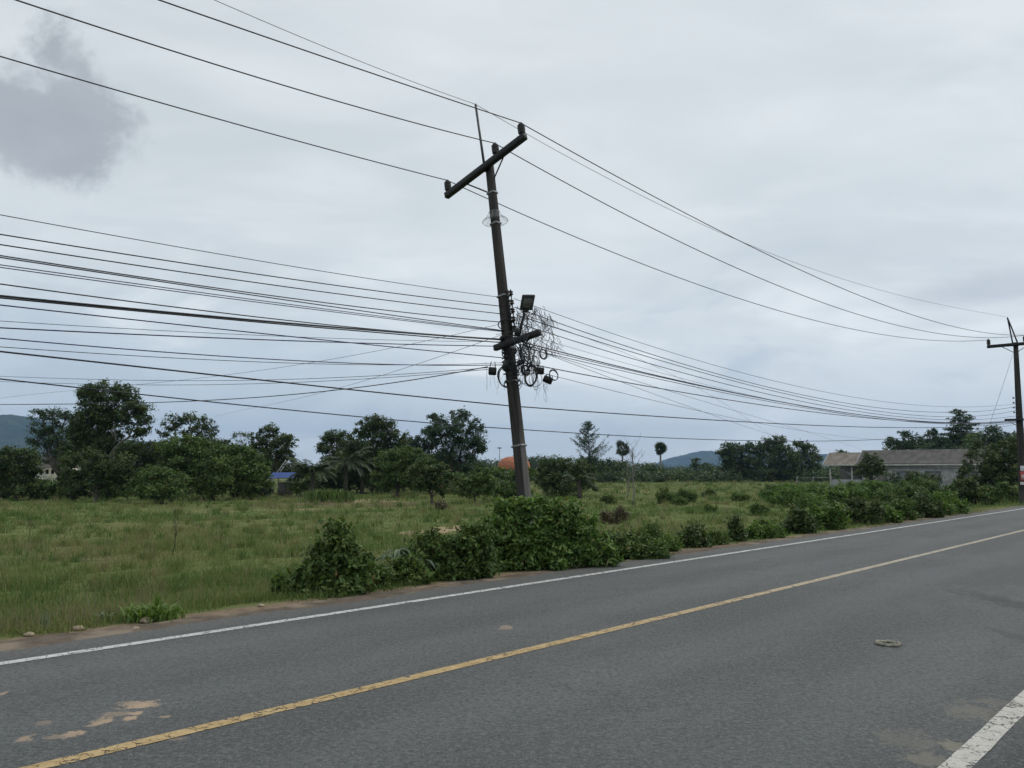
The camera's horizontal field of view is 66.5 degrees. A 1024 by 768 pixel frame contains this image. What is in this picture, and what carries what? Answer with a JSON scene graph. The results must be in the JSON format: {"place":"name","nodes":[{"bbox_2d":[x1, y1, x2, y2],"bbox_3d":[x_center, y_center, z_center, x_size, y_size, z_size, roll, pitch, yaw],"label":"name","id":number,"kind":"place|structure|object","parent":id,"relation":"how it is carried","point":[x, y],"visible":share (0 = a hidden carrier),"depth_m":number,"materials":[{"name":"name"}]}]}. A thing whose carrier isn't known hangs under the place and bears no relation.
{"place":"outdoors","nodes":[
{"label":"outdoors","id":0,"kind":"place"},
{"bbox_2d":[0,414,230,466],"bbox_3d":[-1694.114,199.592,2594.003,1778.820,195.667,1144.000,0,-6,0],"label":"hill","id":1,"kind":"structure","parent":0,"point":[12,429],"depth_m":2417.12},
{"bbox_2d":[0,477,1023,641],"bbox_3d":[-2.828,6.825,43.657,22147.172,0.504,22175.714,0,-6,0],"label":"ground","id":2,"kind":"structure","parent":0,"point":[240,608],"depth_m":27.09,"materials":[{"name":"plant"}]},
{"bbox_2d":[0,445,50,500],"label":"broad bush","id":3,"kind":"object","parent":2,"relation":"on","point":[16,475],"visible":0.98,"depth_m":55.23,"materials":[{"name":"green plant"}]},
{"bbox_2d":[18,405,74,476],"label":"feathery tree","id":4,"kind":"object","parent":2,"relation":"on","point":[40,434],"visible":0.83,"depth_m":65.79,"materials":[{"name":"green plant"}]},
{"bbox_2d":[33,476,64,499],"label":"broad bush","id":5,"kind":"object","parent":2,"relation":"on","point":[48,487],"visible":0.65,"depth_m":55.98,"materials":[{"name":"green plant"}]},
{"bbox_2d":[51,446,143,501],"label":"broad bush","id":6,"kind":"object","parent":2,"relation":"on","point":[116,475],"visible":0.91,"depth_m":52.69,"materials":[{"name":"green plant"}]},
{"bbox_2d":[55,378,158,497],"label":"broadleaf tree","id":7,"kind":"object","parent":2,"relation":"on","point":[83,433],"visible":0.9,"depth_m":61.41,"materials":[{"name":"green plant"}]},
{"bbox_2d":[101,437,166,494],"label":"broad bush","id":8,"kind":"object","parent":2,"relation":"on","point":[133,448],"visible":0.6,"depth_m":66.12,"materials":[{"name":"green plant"}]},
{"bbox_2d":[111,600,199,623],"bbox_3d":[-3.989,2.543,8.649,0.960,0.192,0.838,-3,-7,27],"label":"grass clump","id":9,"kind":"object","parent":2,"relation":"on","point":[164,612],"visible":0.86,"depth_m":8.63,"materials":[{"name":"green plant"}]},
{"bbox_2d":[121,463,193,503],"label":"bushy tree","id":10,"kind":"object","parent":2,"relation":"on","point":[149,479],"visible":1,"depth_m":49.95,"materials":[{"name":"green plant"}]},
{"bbox_2d":[154,411,223,495],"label":"airy tree","id":11,"kind":"object","parent":2,"relation":"on","point":[184,419],"visible":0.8,"depth_m":65.90,"materials":[{"name":"green plant"}]},
{"bbox_2d":[147,431,274,500],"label":"bushy tree","id":12,"kind":"object","parent":2,"relation":"on","point":[247,474],"visible":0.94,"depth_m":55.71,"materials":[{"name":"green plant"}]},
{"bbox_2d":[243,421,298,491],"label":"dark tree","id":13,"kind":"object","parent":2,"relation":"on","point":[276,444],"visible":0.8,"depth_m":71.41,"materials":[{"name":"green plant"}]},
{"bbox_2d":[266,565,296,593],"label":"weed clump","id":14,"kind":"object","parent":2,"relation":"on","point":[276,579],"visible":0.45,"depth_m":10.67,"materials":[{"name":"green plant"}]},
{"bbox_2d":[270,472,301,495],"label":"blue roof shelter","id":15,"kind":"object","parent":2,"relation":"on","point":[282,486],"visible":0.77,"depth_m":67.08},
{"bbox_2d":[283,457,338,494],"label":"coconut palm","id":16,"kind":"object","parent":2,"relation":"on","point":[312,469],"visible":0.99,"depth_m":63.33,"materials":[{"name":"green plant"}]},
{"bbox_2d":[280,517,383,596],"bbox_3d":[-2.427,2.374,10.577,1.391,1.127,0.831,0,-6,0],"label":"vine bush","id":17,"kind":"object","parent":2,"relation":"on","point":[339,562],"visible":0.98,"depth_m":10.49,"materials":[{"name":"green plant"}]},
{"bbox_2d":[298,488,366,503],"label":"reed clump","id":18,"kind":"object","parent":2,"relation":"on","point":[324,495],"visible":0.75,"depth_m":50.98,"materials":[{"name":"green plant"}]},
{"bbox_2d":[314,428,352,491],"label":"rounded tree","id":19,"kind":"object","parent":2,"relation":"on","point":[330,437],"visible":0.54,"depth_m":79.45,"materials":[{"name":"green plant"}]},
{"bbox_2d":[321,446,374,491],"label":"coconut palm","id":20,"kind":"object","parent":2,"relation":"on","point":[348,461],"visible":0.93,"depth_m":69.25,"materials":[{"name":"green plant"}]},
{"bbox_2d":[301,466,404,493],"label":"broad bush","id":21,"kind":"object","parent":2,"relation":"on","point":[354,478],"visible":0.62,"depth_m":72.70,"materials":[{"name":"green plant"}]},
{"bbox_2d":[336,413,412,492],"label":"broadleaf tree","id":22,"kind":"object","parent":2,"relation":"on","point":[381,431],"visible":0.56,"depth_m":75.24,"materials":[{"name":"green plant"}]},
{"bbox_2d":[369,552,398,588],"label":"weed clump","id":23,"kind":"object","parent":2,"relation":"on","point":[384,580],"visible":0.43,"depth_m":11.08,"materials":[{"name":"green plant"}]},
{"bbox_2d":[367,441,435,496],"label":"rounded tree","id":24,"kind":"object","parent":2,"relation":"on","point":[403,459],"visible":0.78,"depth_m":60.87,"materials":[{"name":"green plant"}]},
{"bbox_2d":[385,551,435,584],"bbox_3d":[-1.544,2.764,11.545,0.882,0.581,0.536,0,-6,0],"label":"roadside bush","id":25,"kind":"object","parent":2,"relation":"on","point":[405,566],"visible":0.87,"depth_m":11.49,"materials":[{"name":"green plant"}]},
{"bbox_2d":[401,454,458,503],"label":"dark tree","id":26,"kind":"object","parent":2,"relation":"on","point":[432,477],"visible":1,"depth_m":46.52,"materials":[{"name":"green plant"}]},
{"bbox_2d":[406,405,489,492],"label":"feathery tree","id":27,"kind":"object","parent":2,"relation":"on","point":[451,456],"visible":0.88,"depth_m":73.44,"materials":[{"name":"green plant"}]},
{"bbox_2d":[403,514,506,580],"bbox_3d":[-0.911,2.561,12.124,1.663,1.103,0.860,0,-6,0],"label":"roadside bush","id":28,"kind":"object","parent":2,"relation":"on","point":[451,565],"visible":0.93,"depth_m":12.02,"materials":[{"name":"green plant"}]},
{"bbox_2d":[449,465,500,502],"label":"broad bush","id":29,"kind":"object","parent":2,"relation":"on","point":[478,480],"visible":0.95,"depth_m":49.94,"materials":[{"name":"green plant"}]},
{"bbox_2d":[444,104,541,523],"bbox_3d":[-0.217,-1.227,15.867,2.494,10.232,0.754,-17,-16,42],"label":"utility pole","id":30,"kind":"object","parent":2,"relation":"on","point":[510,366],"visible":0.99,"depth_m":15.77,"materials":[{"name":"concrete"}]},
{"bbox_2d":[0,366,487,404],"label":"service wire","id":31,"kind":"object","parent":30,"relation":"attached to","point":[254,397],"visible":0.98,"depth_m":17.96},
{"bbox_2d":[0,367,488,380],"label":"service wire","id":32,"kind":"object","parent":30,"relation":"attached to","point":[241,380],"visible":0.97,"depth_m":18.96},
{"bbox_2d":[0,214,495,296],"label":"telephone cable","id":33,"kind":"object","parent":30,"relation":"attached to","point":[229,255],"visible":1,"depth_m":11.91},
{"bbox_2d":[0,327,496,346],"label":"telephone cable","id":34,"kind":"object","parent":30,"relation":"attached to","point":[224,338],"visible":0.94,"depth_m":11.70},
{"bbox_2d":[0,297,500,342],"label":"telephone cable","id":35,"kind":"object","parent":30,"relation":"attached to","point":[229,319],"visible":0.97,"depth_m":11.67,"materials":[{"name":"rubber"}]},
{"bbox_2d":[0,264,500,330],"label":"telephone cable","id":36,"kind":"object","parent":30,"relation":"attached to","point":[230,296],"visible":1,"depth_m":11.72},
{"bbox_2d":[0,244,501,313],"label":"telephone cable","id":37,"kind":"object","parent":30,"relation":"attached to","point":[231,279],"visible":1,"depth_m":11.82,"materials":[{"name":"rubber"}]},
{"bbox_2d":[0,234,501,306],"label":"telephone cable","id":38,"kind":"object","parent":30,"relation":"attached to","point":[229,269],"visible":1,"depth_m":11.82,"materials":[{"name":"rubber"}]},
{"bbox_2d":[0,283,501,338],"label":"telephone cable","id":39,"kind":"object","parent":30,"relation":"attached to","point":[209,311],"visible":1,"depth_m":11.46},
{"bbox_2d":[0,255,502,322],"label":"telephone cable","id":40,"kind":"object","parent":30,"relation":"attached to","point":[232,290],"visible":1,"depth_m":11.77,"materials":[{"name":"rubber"}]},
{"bbox_2d":[0,338,502,365],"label":"telephone cable","id":41,"kind":"object","parent":30,"relation":"attached to","point":[231,356],"visible":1,"depth_m":11.65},
{"bbox_2d":[0,346,502,364],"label":"telephone cable","id":42,"kind":"object","parent":30,"relation":"attached to","point":[221,360],"visible":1,"depth_m":11.47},
{"bbox_2d":[0,304,503,357],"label":"telephone cable","id":43,"kind":"object","parent":30,"relation":"attached to","point":[231,330],"visible":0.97,"depth_m":11.61,"materials":[{"name":"rubber"}]},
{"bbox_2d":[0,257,503,330],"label":"telephone cable","id":44,"kind":"object","parent":30,"relation":"attached to","point":[232,292],"visible":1,"depth_m":11.77,"materials":[{"name":"rubber"}]},
{"bbox_2d":[0,267,503,331],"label":"telephone cable","id":45,"kind":"object","parent":30,"relation":"attached to","point":[234,299],"visible":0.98,"depth_m":11.77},
{"bbox_2d":[0,295,504,340],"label":"telephone cable","id":46,"kind":"object","parent":30,"relation":"attached to","point":[37,299],"visible":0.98,"depth_m":11.67,"materials":[{"name":"rubber"}]},
{"bbox_2d":[0,56,982,340],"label":"power line","id":47,"kind":"object","parent":30,"relation":"attached to","point":[408,170],"visible":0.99,"depth_m":15.63,"materials":[{"name":"metal"}]},
{"bbox_2d":[15,0,1023,337],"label":"power line","id":48,"kind":"object","parent":30,"relation":"attached to","point":[411,122],"visible":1,"depth_m":14.47,"materials":[{"name":"metal"}]},
{"bbox_2d":[519,295,534,335],"bbox_3d":[0.292,-1.340,15.511,0.273,0.822,0.398,2,-7,-13],"label":"street lamp","id":49,"kind":"object","parent":30,"relation":"attached to","point":[527,303],"visible":0.94,"depth_m":15.49,"materials":[{"name":"metal"}]},
{"bbox_2d":[486,306,568,398],"bbox_3d":[0.309,-0.614,15.600,1.690,1.976,0.357,0,-6,0],"label":"dead vine","id":50,"kind":"object","parent":30,"relation":"hanging from","point":[534,313],"visible":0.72,"depth_m":15.63,"materials":[{"name":"grey plant"}]},
{"bbox_2d":[158,0,1005,334],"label":"power line","id":51,"kind":"object","parent":30,"relation":"attached to","point":[506,118],"visible":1,"depth_m":15.12,"materials":[{"name":"metal"}]},
{"bbox_2d":[215,0,1004,316],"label":"earth wire","id":52,"kind":"object","parent":30,"relation":"attached to","point":[541,142],"visible":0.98,"depth_m":17.73,"materials":[{"name":"metal"}]},
{"bbox_2d":[0,454,1012,482],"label":"distant wood","id":53,"kind":"object","parent":2,"relation":"on","point":[683,474],"visible":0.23,"depth_m":157.33,"materials":[{"name":"plant"}]},
{"bbox_2d":[480,464,538,500],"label":"broad bush","id":54,"kind":"object","parent":2,"relation":"on","point":[510,486],"visible":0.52,"depth_m":54.02,"materials":[{"name":"green plant"}]},
{"bbox_2d":[469,493,624,570],"bbox_3d":[0.550,2.567,13.414,2.801,1.377,1.304,0,-6,0],"label":"roadside bush","id":55,"kind":"object","parent":2,"relation":"on","point":[551,540],"visible":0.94,"depth_m":13.28,"materials":[{"name":"green plant"}]},
{"bbox_2d":[534,454,600,496],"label":"broad bush","id":56,"kind":"object","parent":2,"relation":"on","point":[547,483],"visible":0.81,"depth_m":62.80,"materials":[{"name":"green plant"}]},
{"bbox_2d":[559,473,597,498],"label":"young palm","id":57,"kind":"object","parent":2,"relation":"on","point":[583,479],"visible":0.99,"depth_m":59.35,"materials":[{"name":"green plant"}]},
{"bbox_2d":[570,421,610,471],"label":"casuarina","id":58,"kind":"object","parent":2,"relation":"on","point":[585,441],"visible":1,"depth_m":158.74,"materials":[{"name":"green plant"}]},
{"bbox_2d":[574,456,631,480],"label":"broad bush","id":59,"kind":"object","parent":2,"relation":"on","point":[611,465],"visible":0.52,"depth_m":157.97,"materials":[{"name":"green plant"}]},
{"bbox_2d":[599,503,630,523],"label":"dry shrub","id":60,"kind":"object","parent":2,"relation":"on","point":[619,514],"visible":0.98,"depth_m":30.70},
{"bbox_2d":[595,519,674,559],"bbox_3d":[2.270,3.005,14.878,1.582,0.833,1.070,0,-6,0],"label":"roadside bush","id":61,"kind":"object","parent":2,"relation":"on","point":[628,547],"visible":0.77,"depth_m":14.68,"materials":[{"name":"green plant"}]},
{"bbox_2d":[629,517,670,551],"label":"weed clump","id":62,"kind":"object","parent":2,"relation":"on","point":[655,531],"visible":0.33,"depth_m":15.80,"materials":[{"name":"green plant"}]},
{"bbox_2d":[673,518,714,547],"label":"roadside bush","id":63,"kind":"object","parent":2,"relation":"on","point":[695,536],"visible":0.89,"depth_m":17.05,"materials":[{"name":"green plant"}]},
{"bbox_2d":[707,523,732,544],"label":"weed clump","id":64,"kind":"object","parent":2,"relation":"on","point":[715,535],"visible":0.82,"depth_m":17.65,"materials":[{"name":"green plant"}]},
{"bbox_2d":[720,513,748,541],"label":"narrow bush","id":65,"kind":"object","parent":2,"relation":"on","point":[737,533],"visible":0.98,"depth_m":18.62,"materials":[{"name":"green plant"}]},
{"bbox_2d":[715,440,762,480],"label":"broadleaf tree","id":66,"kind":"object","parent":2,"relation":"on","point":[741,464],"visible":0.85,"depth_m":166.38,"materials":[{"name":"green plant"}]},
{"bbox_2d":[742,518,791,538],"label":"weed clump","id":67,"kind":"object","parent":2,"relation":"on","point":[755,528],"visible":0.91,"depth_m":19.35,"materials":[{"name":"green plant"}]},
{"bbox_2d":[746,433,799,481],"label":"broadleaf tree","id":68,"kind":"object","parent":2,"relation":"on","point":[775,450],"visible":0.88,"depth_m":163.19,"materials":[{"name":"green plant"}]},
{"bbox_2d":[762,484,832,506],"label":"roadside bush","id":69,"kind":"object","parent":2,"relation":"on","point":[803,497],"visible":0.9,"depth_m":44.21,"materials":[{"name":"green plant"}]},
{"bbox_2d":[779,503,820,533],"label":"roadside bush","id":70,"kind":"object","parent":2,"relation":"on","point":[798,520],"visible":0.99,"depth_m":20.94,"materials":[{"name":"green plant"}]},
{"bbox_2d":[759,481,845,498],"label":"roadside bush","id":71,"kind":"object","parent":2,"relation":"on","point":[814,486],"visible":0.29,"depth_m":52.49,"materials":[{"name":"green plant"}]},
{"bbox_2d":[783,438,824,481],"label":"broadleaf tree","id":72,"kind":"object","parent":2,"relation":"on","point":[798,461],"visible":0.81,"depth_m":158.68,"materials":[{"name":"green plant"}]},
{"bbox_2d":[805,500,852,529],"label":"roadside bush","id":73,"kind":"object","parent":2,"relation":"on","point":[834,514],"visible":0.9,"depth_m":22.37,"materials":[{"name":"green plant"}]},
{"bbox_2d":[822,452,861,487],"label":"porch house","id":74,"kind":"structure","parent":2,"relation":"on","point":[845,462],"depth_m":85.51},
{"bbox_2d":[816,482,868,503],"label":"roadside bush","id":75,"kind":"object","parent":2,"relation":"on","point":[835,493],"visible":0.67,"depth_m":45.90,"materials":[{"name":"green plant"}]},
{"bbox_2d":[837,494,887,524],"bbox_3d":[11.108,4.041,24.849,1.794,1.042,1.164,0,-6,0],"label":"roadside bush","id":76,"kind":"object","parent":2,"relation":"on","point":[858,508],"visible":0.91,"depth_m":24.58,"materials":[{"name":"green plant"}]},
{"bbox_2d":[835,478,896,501],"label":"roadside bush","id":77,"kind":"object","parent":2,"relation":"on","point":[875,485],"visible":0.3,"depth_m":54.12,"materials":[{"name":"green plant"}]},
{"bbox_2d":[853,452,888,481],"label":"tree","id":78,"kind":"object","parent":2,"relation":"on","point":[869,470],"visible":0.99,"depth_m":65.48,"materials":[{"name":"green plant"}]},
{"bbox_2d":[876,505,905,522],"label":"roadside bush","id":79,"kind":"object","parent":2,"relation":"on","point":[893,516],"visible":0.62,"depth_m":25.09,"materials":[{"name":"green plant"}]},
{"bbox_2d":[878,497,919,520],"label":"roadside bush","id":80,"kind":"object","parent":2,"relation":"on","point":[904,507],"visible":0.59,"depth_m":26.44,"materials":[{"name":"green plant"}]},
{"bbox_2d":[872,479,928,503],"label":"roadside bush","id":81,"kind":"object","parent":2,"relation":"on","point":[909,491],"visible":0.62,"depth_m":48.08,"materials":[{"name":"green plant"}]},
{"bbox_2d":[882,428,939,449],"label":"feathery tree","id":82,"kind":"object","parent":2,"relation":"on","point":[890,442],"visible":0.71,"depth_m":104.56,"materials":[{"name":"green plant"}]},
{"bbox_2d":[892,474,951,495],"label":"roadside bush","id":83,"kind":"object","parent":2,"relation":"on","point":[924,484],"visible":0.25,"depth_m":52.13,"materials":[{"name":"green plant"}]},
{"bbox_2d":[911,489,946,517],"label":"roadside bush","id":84,"kind":"object","parent":2,"relation":"on","point":[925,504],"visible":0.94,"depth_m":27.93,"materials":[{"name":"green plant"}]},
{"bbox_2d":[855,448,1012,488],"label":"house","id":85,"kind":"structure","parent":2,"relation":"on","point":[944,463],"depth_m":80.78,"materials":[{"name":"grey concrete"}]},
{"bbox_2d":[914,408,981,449],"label":"layered tree","id":86,"kind":"object","parent":2,"relation":"on","point":[953,441],"visible":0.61,"depth_m":99.38,"materials":[{"name":"green plant"}]},
{"bbox_2d":[937,486,971,513],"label":"roadside bush","id":87,"kind":"object","parent":2,"relation":"on","point":[960,504],"visible":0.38,"depth_m":30.41,"materials":[{"name":"green plant"}]},
{"bbox_2d":[949,476,983,506],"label":"roadside bush","id":88,"kind":"object","parent":2,"relation":"on","point":[967,490],"visible":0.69,"depth_m":44.83,"materials":[{"name":"green plant"}]},
{"bbox_2d":[949,438,983,484],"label":"vine tree","id":89,"kind":"object","parent":2,"relation":"on","point":[963,469],"visible":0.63,"depth_m":57.67,"materials":[{"name":"green plant"}]},
{"bbox_2d":[963,425,1011,448],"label":"broadleaf tree","id":90,"kind":"object","parent":2,"relation":"on","point":[996,432],"visible":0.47,"depth_m":84.70,"materials":[{"name":"green plant"}]},
{"bbox_2d":[966,433,1017,489],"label":"broad bush","id":91,"kind":"object","parent":2,"relation":"on","point":[993,470],"visible":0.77,"depth_m":53.30,"materials":[{"name":"green plant"}]},
{"bbox_2d":[976,479,1018,505],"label":"roadside bush","id":92,"kind":"object","parent":2,"relation":"on","point":[1000,492],"visible":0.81,"depth_m":43.85,"materials":[{"name":"green plant"}]},
{"bbox_2d":[986,317,1023,504],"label":"utility pole","id":93,"kind":"object","parent":2,"relation":"on","point":[1019,419],"visible":0.98,"depth_m":40.27,"materials":[{"name":"concrete"}]},
{"bbox_2d":[0,378,1014,440],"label":"telephone cable","id":94,"kind":"object","parent":93,"relation":"attached to","point":[389,419],"visible":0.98,"depth_m":13.06,"materials":[{"name":"rubber"}]},
{"bbox_2d":[0,351,1017,427],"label":"telephone cable","id":95,"kind":"object","parent":93,"relation":"attached to","point":[412,395],"visible":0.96,"depth_m":13.52,"materials":[{"name":"rubber"}]},
{"bbox_2d":[515,307,1016,412],"bbox_3d":[13.140,0.305,28.099,35.827,1.125,0.016,6,-9,-43],"label":"telephone cable","id":96,"kind":"object","parent":93,"relation":"attached to","point":[742,380],"visible":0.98,"depth_m":21.48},
{"bbox_2d":[518,315,1016,416],"bbox_3d":[13.146,0.463,28.073,35.809,1.053,0.016,6,-9,-43],"label":"telephone cable","id":97,"kind":"object","parent":93,"relation":"attached to","point":[744,383],"visible":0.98,"depth_m":21.41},
{"bbox_2d":[525,363,1010,423],"bbox_3d":[13.161,0.921,27.970,35.693,0.741,0.020,6,-9,-43],"label":"telephone cable","id":98,"kind":"object","parent":93,"relation":"attached to","point":[745,402],"visible":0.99,"depth_m":21.06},
{"bbox_2d":[524,342,1014,422],"bbox_3d":[13.139,0.827,28.003,35.706,0.744,0.024,6,-9,-43],"label":"telephone cable","id":99,"kind":"object","parent":93,"relation":"attached to","point":[725,390],"visible":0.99,"depth_m":19.83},
{"bbox_2d":[531,327,1018,419],"bbox_3d":[13.148,0.613,28.047,35.786,0.971,0.016,6,-9,-43],"label":"telephone cable","id":100,"kind":"object","parent":93,"relation":"attached to","point":[740,387],"visible":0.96,"depth_m":21.21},
{"bbox_2d":[0,506,1023,767],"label":"road","id":101,"kind":"structure","parent":0,"point":[806,676],"depth_m":6.25,"materials":[{"name":"asphalt"}]},
{"bbox_2d":[0,508,1023,664],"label":"road edge line","id":102,"kind":"object","parent":101,"relation":"on","point":[127,644],"visible":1,"depth_m":9.08,"materials":[{"name":"white paint"}]},
{"bbox_2d":[20,530,1023,767],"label":"road centre line","id":103,"kind":"object","parent":101,"relation":"on","point":[130,744],"visible":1,"depth_m":5.94,"materials":[{"name":"yellow paint"}]},
{"bbox_2d":[937,690,1023,767],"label":"edge line","id":104,"kind":"object","parent":101,"relation":"on","point":[986,744],"visible":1,"depth_m":4.71,"materials":[{"name":"white paint"}]},
{"bbox_2d":[0,505,1023,651],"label":"dirt verge","id":105,"kind":"structure","parent":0,"point":[37,641],"depth_m":9.37,"materials":[{"name":"soil"}]},
{"bbox_2d":[0,0,1023,467],"label":"sky","id":106,"kind":"structure","parent":0,"point":[877,144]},
{"bbox_2d":[652,451,791,470],"bbox_3d":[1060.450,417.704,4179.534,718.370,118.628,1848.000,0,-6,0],"label":"hill","id":107,"kind":"structure","parent":0,"point":[711,457],"depth_m":3847.57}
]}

